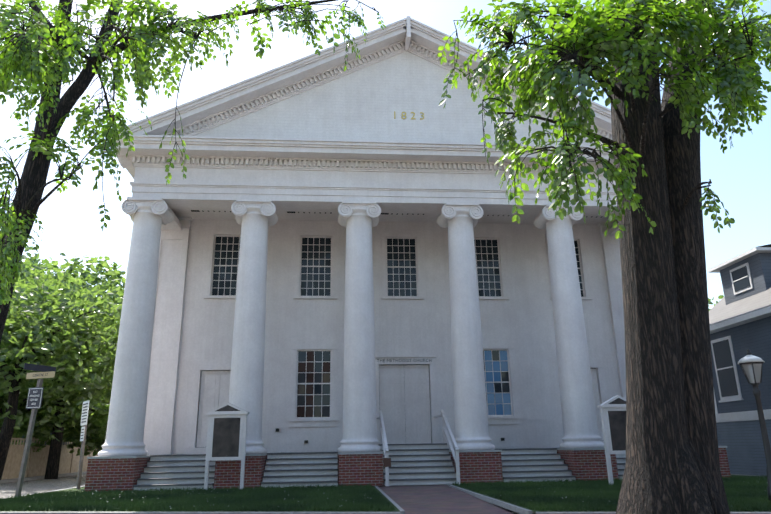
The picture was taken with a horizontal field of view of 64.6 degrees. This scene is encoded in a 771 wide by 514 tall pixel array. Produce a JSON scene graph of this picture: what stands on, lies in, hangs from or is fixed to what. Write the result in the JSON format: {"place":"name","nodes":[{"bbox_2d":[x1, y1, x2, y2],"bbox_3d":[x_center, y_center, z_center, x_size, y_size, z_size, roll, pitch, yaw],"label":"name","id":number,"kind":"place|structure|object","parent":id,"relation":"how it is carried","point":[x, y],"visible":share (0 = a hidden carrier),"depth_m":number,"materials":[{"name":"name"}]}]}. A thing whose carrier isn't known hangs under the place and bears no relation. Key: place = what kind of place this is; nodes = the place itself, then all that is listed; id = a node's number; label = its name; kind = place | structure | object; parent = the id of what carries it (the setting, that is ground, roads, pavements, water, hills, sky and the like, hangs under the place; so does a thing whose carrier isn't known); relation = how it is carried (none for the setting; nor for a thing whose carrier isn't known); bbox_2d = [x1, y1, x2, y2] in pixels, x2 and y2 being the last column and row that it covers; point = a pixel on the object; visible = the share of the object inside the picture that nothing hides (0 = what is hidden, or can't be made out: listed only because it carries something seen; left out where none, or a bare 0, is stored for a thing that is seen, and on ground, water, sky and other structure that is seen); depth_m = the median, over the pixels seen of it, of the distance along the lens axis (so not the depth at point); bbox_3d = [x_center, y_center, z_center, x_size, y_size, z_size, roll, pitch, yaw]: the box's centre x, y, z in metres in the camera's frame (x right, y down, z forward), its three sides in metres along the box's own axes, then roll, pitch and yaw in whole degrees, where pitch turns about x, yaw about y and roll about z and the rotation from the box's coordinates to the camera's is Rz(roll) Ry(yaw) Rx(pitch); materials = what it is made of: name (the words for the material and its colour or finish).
{"place":"outdoors","nodes":[
{"label":"outdoors","id":0,"kind":"place"},
{"bbox_2d":[0,474,535,513],"bbox_3d":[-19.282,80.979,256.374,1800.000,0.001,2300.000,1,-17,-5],"label":"street ground","id":1,"kind":"structure","parent":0,"point":[29,486],"depth_m":22.82,"materials":[{"name":"grey concrete"}]},
{"bbox_2d":[15,363,55,496],"bbox_3d":[-9.008,4.463,15.502,0.721,3.405,0.721,8,-19,-27],"label":"no parking sign","id":2,"kind":"object","parent":1,"relation":"on","point":[34,399],"visible":1,"depth_m":15.70,"materials":[{"name":"grey metal"}]},
{"bbox_2d":[0,437,97,483],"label":"street fence","id":3,"kind":"object","parent":1,"relation":"on","point":[37,465],"depth_m":28.96,"materials":[{"name":"brown wood"}]},
{"bbox_2d":[0,276,123,478],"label":"tree","id":4,"kind":"object","parent":1,"relation":"on","point":[97,394],"depth_m":27.62,"materials":[{"name":"green plant"}]},
{"bbox_2d":[0,247,125,479],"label":"tree","id":5,"kind":"object","parent":1,"relation":"on","point":[80,373],"depth_m":25.96,"materials":[{"name":"green plant"}]},
{"bbox_2d":[0,0,381,342],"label":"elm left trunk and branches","id":6,"kind":"object","parent":1,"relation":"on","point":[31,186],"visible":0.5,"depth_m":12.11,"materials":[{"name":"green plant"}]},
{"bbox_2d":[0,0,385,312],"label":"elm leaves","id":7,"kind":"object","parent":6,"relation":"on","point":[41,87],"visible":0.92,"depth_m":10.33,"materials":[{"name":"green plant"}]},
{"bbox_2d":[0,485,770,513],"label":"granite kerbs","id":8,"kind":"structure","parent":1,"relation":"on","point":[514,508],"depth_m":10.91,"materials":[{"name":"grey stone"}]},
{"bbox_2d":[708,295,723,310],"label":"tree","id":9,"kind":"object","parent":1,"relation":"on","point":[719,297],"depth_m":46.18,"materials":[{"name":"green plant"}]},
{"bbox_2d":[708,244,770,475],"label":"house","id":10,"kind":"structure","parent":1,"relation":"on","point":[740,317],"depth_m":22.42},
{"bbox_2d":[133,443,625,490],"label":"steps","id":11,"kind":"structure","parent":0,"point":[421,464],"depth_m":18.23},
{"bbox_2d":[0,475,768,512],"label":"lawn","id":12,"kind":"structure","parent":0,"point":[396,509],"depth_m":11.35,"materials":[{"name":"green plant"}]},
{"bbox_2d":[76,400,89,488],"bbox_3d":[-9.284,5.804,18.706,0.460,2.750,0.104,-19,-25,40],"label":"sign post","id":13,"kind":"object","parent":12,"relation":"on","point":[84,415],"visible":0.98,"depth_m":18.78,"materials":[{"name":"white metal"}]},
{"bbox_2d":[204,402,249,489],"bbox_3d":[-4.407,5.223,16.894,1.160,2.330,0.200,-1,-17,1],"label":"notice board","id":14,"kind":"object","parent":12,"relation":"on","point":[227,431],"visible":0.94,"depth_m":16.92,"materials":[{"name":"white paint"}]},
{"bbox_2d":[0,475,770,511],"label":"lawn grass","id":15,"kind":"structure","parent":12,"relation":"on","point":[754,497],"depth_m":13.05,"materials":[{"name":"green plant"}]},
{"bbox_2d":[29,480,748,508],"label":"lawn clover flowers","id":16,"kind":"object","parent":12,"relation":"on","point":[346,500],"visible":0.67,"depth_m":12.64,"materials":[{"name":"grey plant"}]},
{"bbox_2d":[172,219,620,452],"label":"church walls","id":17,"kind":"structure","parent":12,"relation":"on","point":[522,319],"depth_m":22.70,"materials":[{"name":"white paint"}]},
{"bbox_2d":[167,448,542,454],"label":"porch floor","id":18,"kind":"structure","parent":17,"relation":"on","point":[310,452],"depth_m":20.10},
{"bbox_2d":[143,217,625,454],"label":"building trim","id":19,"kind":"structure","parent":17,"relation":"attached to","point":[400,407],"depth_m":22.19,"materials":[{"name":"white paint"}]},
{"bbox_2d":[377,359,431,361],"bbox_3d":[0.685,3.775,22.267,2.004,0.108,0.006,1,-17,-5],"label":"sign lettering","id":20,"kind":"object","parent":19,"relation":"attached to","point":[389,360],"visible":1,"depth_m":22.26},
{"bbox_2d":[276,428,504,442],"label":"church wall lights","id":21,"kind":"object","parent":17,"relation":"attached to","point":[306,441],"visible":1,"depth_m":21.20},
{"bbox_2d":[433,410,459,484],"bbox_3d":[1.915,6.016,19.579,0.090,2.203,4.050,1,-17,-5],"label":"stair railing","id":22,"kind":"object","parent":12,"relation":"on","point":[455,453],"visible":0.88,"depth_m":18.55,"materials":[{"name":"white paint"}]},
{"bbox_2d":[442,0,770,513],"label":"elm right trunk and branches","id":23,"kind":"object","parent":12,"relation":"on","point":[672,464],"visible":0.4,"depth_m":9.10,"materials":[{"name":"brown plant"}]},
{"bbox_2d":[466,24,564,94],"bbox_3d":[2.444,-3.119,9.452,2.495,1.518,0.040,-1,-17,0],"label":"bare elm twig","id":24,"kind":"object","parent":23,"relation":"attached to","point":[521,39],"visible":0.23,"depth_m":9.53,"materials":[{"name":"brown wood"}]},
{"bbox_2d":[437,0,770,238],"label":"elm leaves","id":25,"kind":"object","parent":23,"relation":"attached to","point":[504,92],"visible":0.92,"depth_m":8.17,"materials":[{"name":"green plant"}]},
{"bbox_2d":[597,395,625,484],"bbox_3d":[6.452,4.963,16.636,1.160,2.330,0.200,3,-18,-12],"label":"notice board","id":26,"kind":"object","parent":12,"relation":"on","point":[613,413],"visible":0.52,"depth_m":16.64,"materials":[{"name":"white paint"}]},
{"bbox_2d":[737,348,770,501],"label":"lamp post","id":27,"kind":"object","parent":12,"relation":"on","point":[750,365],"visible":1,"depth_m":11.39,"materials":[{"name":"grey metal"}]},
{"bbox_2d":[0,0,770,308],"label":"sky","id":28,"kind":"structure","parent":0,"point":[740,177],"materials":[{"name":"white"}]},
{"bbox_2d":[196,368,595,447],"bbox_3d":[0.657,2.944,22.755,14.540,7.710,0.001,1,-17,-5],"label":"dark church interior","id":29,"kind":"object","parent":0,"point":[379,404],"visible":0.06,"depth_m":21.91,"materials":[{"name":"black"}]},
{"bbox_2d":[191,210,602,217],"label":"ceiling vents","id":30,"kind":"object","parent":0,"point":[331,213],"visible":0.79,"depth_m":22.89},
{"bbox_2d":[212,237,582,416],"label":"windows","id":31,"kind":"structure","parent":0,"point":[309,280],"depth_m":22.98,"materials":[{"name":"black glass"}]},
{"bbox_2d":[194,51,602,145],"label":"pediment","id":32,"kind":"structure","parent":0,"point":[365,103],"depth_m":21.70,"materials":[{"name":"white paint"}]},
{"bbox_2d":[394,111,423,119],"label":"date numerals","id":33,"kind":"object","parent":32,"relation":"attached to","point":[412,117],"visible":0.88,"depth_m":21.67,"materials":[{"name":"gold metal"}]},
{"bbox_2d":[85,446,730,491],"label":"brick pedestals","id":34,"kind":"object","parent":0,"point":[106,473],"visible":0.48,"depth_m":17.63,"materials":[{"name":"red brick"}]},
{"bbox_2d":[98,197,604,455],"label":"columns","id":35,"kind":"structure","parent":34,"relation":"on","point":[256,218],"depth_m":19.34,"materials":[{"name":"white paint"}]},
{"bbox_2d":[110,134,618,235],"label":"entablature","id":36,"kind":"structure","parent":35,"relation":"on","point":[428,180],"depth_m":20.68,"materials":[{"name":"white paint"}]},
{"bbox_2d":[116,16,611,168],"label":"pediment cornice","id":37,"kind":"structure","parent":36,"relation":"on","point":[204,113],"depth_m":21.46,"materials":[{"name":"white paint"}]},
{"bbox_2d":[379,485,512,513],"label":"brick path","id":38,"kind":"structure","parent":0,"point":[436,499],"depth_m":13.18,"materials":[{"name":"red brick"}]},
{"bbox_2d":[376,411,388,485],"bbox_3d":[-0.118,5.998,19.412,0.090,2.203,4.050,1,-17,-5],"label":"stair railing","id":39,"kind":"object","parent":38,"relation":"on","point":[383,440],"visible":0.85,"depth_m":18.28,"materials":[{"name":"white paint"}]},
{"bbox_2d":[383,458,390,466],"bbox_3d":[0.048,5.859,17.410,0.220,0.240,0.020,1,-17,-5],"label":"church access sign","id":40,"kind":"object","parent":39,"relation":"attached to","point":[386,462],"visible":1,"depth_m":17.40,"materials":[{"name":"brown"}]},
{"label":"verge ground","id":41,"kind":"structure","parent":0,"visible":0},
{"bbox_2d":[15,270,59,312],"bbox_3d":[-24.519,6.024,34.762,12.191,12.340,13.169,1,-17,-5],"label":"tree","id":42,"kind":"object","parent":41,"relation":"on","point":[24,281],"depth_m":35.40,"materials":[{"name":"green plant"}]},
{"bbox_2d":[0,374,86,451],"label":"tree","id":43,"kind":"object","parent":41,"relation":"on","point":[41,435],"depth_m":28.40,"materials":[{"name":"green plant"}]},
{"bbox_2d":[19,245,124,441],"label":"tree","id":44,"kind":"object","parent":41,"relation":"on","point":[72,268],"depth_m":47.60,"materials":[{"name":"green plant"}]},
{"bbox_2d":[48,336,113,407],"bbox_3d":[-18.679,8.652,39.535,9.702,9.993,11.110,1,-17,-5],"label":"tree","id":45,"kind":"object","parent":41,"relation":"on","point":[108,393],"depth_m":38.51,"materials":[{"name":"green plant"}]},
{"bbox_2d":[63,397,109,455],"bbox_3d":[-14.488,9.178,31.347,5.443,4.033,4.987,1,-17,-5],"label":"bush","id":46,"kind":"object","parent":41,"relation":"on","point":[97,422],"depth_m":30.22,"materials":[{"name":"green plant"}]}
]}

